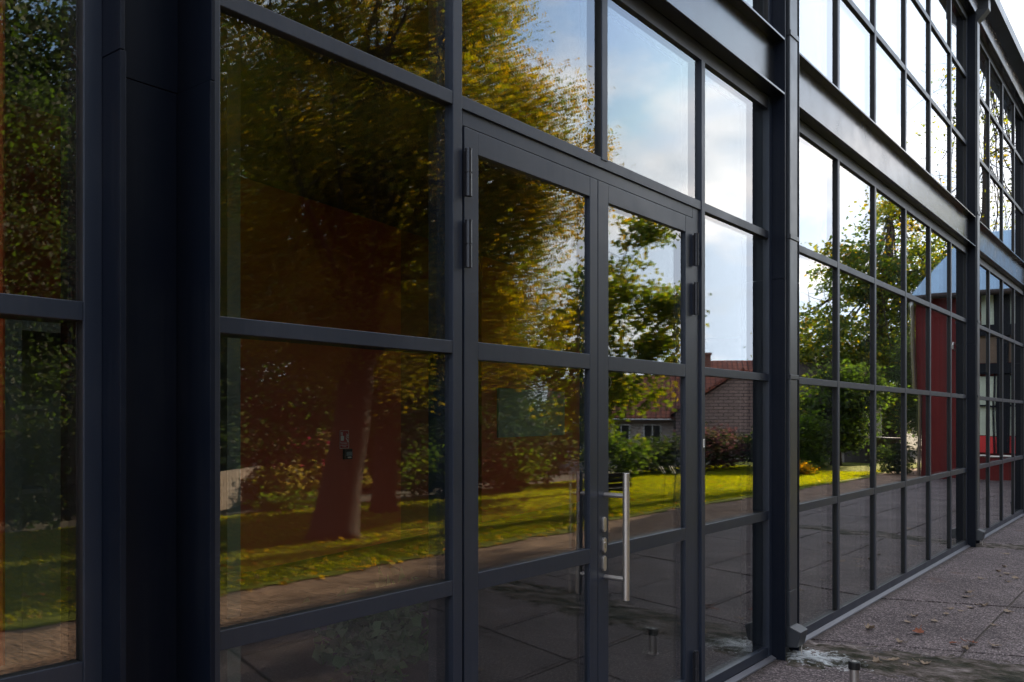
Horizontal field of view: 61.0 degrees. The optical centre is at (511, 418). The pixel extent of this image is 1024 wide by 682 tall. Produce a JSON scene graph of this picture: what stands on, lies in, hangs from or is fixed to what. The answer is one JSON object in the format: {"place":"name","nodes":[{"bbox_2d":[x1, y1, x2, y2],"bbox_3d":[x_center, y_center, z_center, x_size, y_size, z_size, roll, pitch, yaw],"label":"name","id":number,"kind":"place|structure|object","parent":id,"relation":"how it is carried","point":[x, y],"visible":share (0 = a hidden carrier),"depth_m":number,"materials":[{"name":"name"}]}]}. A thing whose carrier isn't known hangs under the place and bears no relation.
{"place":"outdoors","nodes":[
{"label":"outdoors","id":0,"kind":"place"},
{"bbox_2d":[5,99,400,572],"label":"partition wall","id":1,"kind":"structure","parent":0,"point":[308,491],"depth_m":9.65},
{"bbox_2d":[340,430,348,448],"bbox_3d":[-1.992,0.250,10.310,0.006,0.212,0.166,0,0,28],"label":"fire alarm sign","id":2,"kind":"object","parent":1,"relation":"attached to","point":[344,439],"visible":1,"depth_m":10.31,"materials":[{"name":"red plastic"}]},
{"bbox_2d":[343,449,351,458],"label":"alarm call point","id":3,"kind":"structure","parent":1,"relation":"attached to","point":[347,453],"depth_m":10.32,"materials":[{"name":"black"}]},
{"bbox_2d":[401,230,427,538],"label":"wall panel","id":4,"kind":"structure","parent":1,"relation":"attached to","point":[414,392],"depth_m":11.64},
{"bbox_2d":[478,256,578,521],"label":"partition wall","id":5,"kind":"structure","parent":0,"point":[519,307],"depth_m":14.44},
{"bbox_2d":[497,388,564,437],"bbox_3d":[0.360,-0.090,14.687,0.028,0.780,2.480,0,0,28],"label":"chalkboard","id":6,"kind":"object","parent":5,"relation":"attached to","point":[522,412],"depth_m":14.53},
{"bbox_2d":[724,516,1023,681],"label":"paving","id":7,"kind":"structure","parent":0,"point":[949,583],"depth_m":6.90,"materials":[{"name":"grey concrete"}]},
{"bbox_2d":[848,660,859,681],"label":"ground light","id":8,"kind":"object","parent":7,"relation":"on","point":[854,667],"visible":1,"depth_m":5.08,"materials":[{"name":"silver metal"}]},
{"bbox_2d":[865,623,874,628],"bbox_3d":[2.701,1.571,6.583,0.074,0.042,0.128,0,0,-25],"label":"fallen leaf","id":9,"kind":"object","parent":7,"relation":"on","point":[868,626],"visible":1,"depth_m":6.56,"materials":[{"name":"beige plant"}]},
{"bbox_2d":[786,640,1023,681],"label":"moss crust","id":10,"kind":"object","parent":7,"relation":"on","point":[820,656],"visible":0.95,"depth_m":5.61},
{"bbox_2d":[872,657,881,663],"bbox_3d":[2.379,1.574,5.629,0.062,0.039,0.107,0,0,-18],"label":"fallen leaf","id":11,"kind":"object","parent":10,"relation":"on","point":[876,660],"visible":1,"depth_m":5.66,"materials":[{"name":"beige plant"}]},
{"bbox_2d":[880,657,899,660],"bbox_3d":[2.489,1.579,5.701,0.116,0.021,0.074,0,0,-24],"label":"fallen leaf","id":12,"kind":"object","parent":10,"relation":"on","point":[893,658],"visible":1,"depth_m":5.71,"materials":[{"name":"beige plant"}]},
{"bbox_2d":[912,658,930,664],"bbox_3d":[2.661,1.576,5.628,0.112,0.032,0.065,0,0,3],"label":"fallen leaf","id":13,"kind":"object","parent":10,"relation":"on","point":[923,662],"visible":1,"depth_m":5.64,"materials":[{"name":"beige plant"}]},
{"bbox_2d":[912,624,923,632],"bbox_3d":[3.025,1.566,6.445,0.086,0.032,0.144,7,10,37],"label":"fallen leaf","id":14,"kind":"object","parent":7,"relation":"on","point":[917,630],"visible":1,"depth_m":6.44,"materials":[{"name":"orange plant"}]},
{"bbox_2d":[976,542,1023,549],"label":"moss crust","id":15,"kind":"object","parent":7,"relation":"on","point":[1005,546],"visible":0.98,"depth_m":10.82},
{"bbox_2d":[1000,0,1023,50],"label":"sky","id":16,"kind":"structure","parent":0,"point":[1014,9],"materials":[{"name":"white"}]},
{"label":"ground","id":17,"kind":"structure","parent":0,"visible":0},
{"bbox_2d":[0,0,1023,681],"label":"glass building","id":18,"kind":"structure","parent":17,"relation":"on","point":[778,244],"depth_m":5.79,"materials":[{"name":"glass"},{"name":"painted metal"},{"name":"concrete"}]},
{"bbox_2d":[0,0,4,665],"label":"curtain","id":19,"kind":"object","parent":18,"relation":"hanging from","point":[2,333],"visible":1,"depth_m":2.59,"materials":[{"name":"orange fabric"}]},
{"bbox_2d":[5,319,60,664],"bbox_3d":[-2.306,0.565,4.235,0.490,2.029,0.670,0,0,38],"label":"shelf unit","id":20,"kind":"object","parent":18,"relation":"in","point":[32,489],"visible":0.64,"depth_m":4.09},
{"bbox_2d":[0,0,101,681],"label":"window frame","id":21,"kind":"structure","parent":18,"relation":"in","point":[78,311],"depth_m":2.21,"materials":[{"name":"black metal"}]},
{"bbox_2d":[220,27,240,681],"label":"steel post","id":22,"kind":"object","parent":18,"relation":"on","point":[230,348],"visible":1,"depth_m":4.81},
{"bbox_2d":[303,566,427,681],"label":"potted plant","id":23,"kind":"object","parent":18,"relation":"on","point":[369,648],"visible":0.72,"depth_m":4.30,"materials":[{"name":"green plant"}]},
{"bbox_2d":[214,0,771,681],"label":"window frame","id":24,"kind":"structure","parent":18,"relation":"in","point":[449,111],"depth_m":3.35,"materials":[{"name":"black metal"}]},
{"bbox_2d":[462,127,596,681],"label":"door","id":25,"kind":"structure","parent":18,"relation":"in","point":[477,147],"depth_m":3.68,"materials":[{"name":"metal"}]},
{"bbox_2d":[597,180,698,681],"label":"door","id":26,"kind":"structure","parent":18,"relation":"in","point":[608,196],"depth_m":4.61,"materials":[{"name":"metal"}]},
{"bbox_2d":[751,0,771,25],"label":"window frame","id":27,"kind":"structure","parent":18,"relation":"in","point":[763,7],"depth_m":5.77,"materials":[{"name":"black metal"}]},
{"bbox_2d":[799,120,967,634],"bbox_3d":[3.741,-0.278,8.460,0.130,3.709,6.162,0,0,38],"label":"window frame","id":28,"kind":"structure","parent":18,"relation":"in","point":[936,261],"depth_m":8.52,"materials":[{"name":"black metal"}]},
{"bbox_2d":[821,0,967,208],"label":"window frame","id":29,"kind":"structure","parent":18,"relation":"in","point":[926,60],"depth_m":9.05,"materials":[{"name":"black metal"}]},
{"bbox_2d":[980,258,1023,533],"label":"window frame","id":30,"kind":"structure","parent":18,"relation":"in","point":[1001,300],"depth_m":12.84,"materials":[{"name":"black metal"}]},
{"bbox_2d":[980,39,1023,260],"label":"window frame","id":31,"kind":"structure","parent":18,"relation":"in","point":[1001,119],"depth_m":12.84,"materials":[{"name":"black metal"}]}
]}

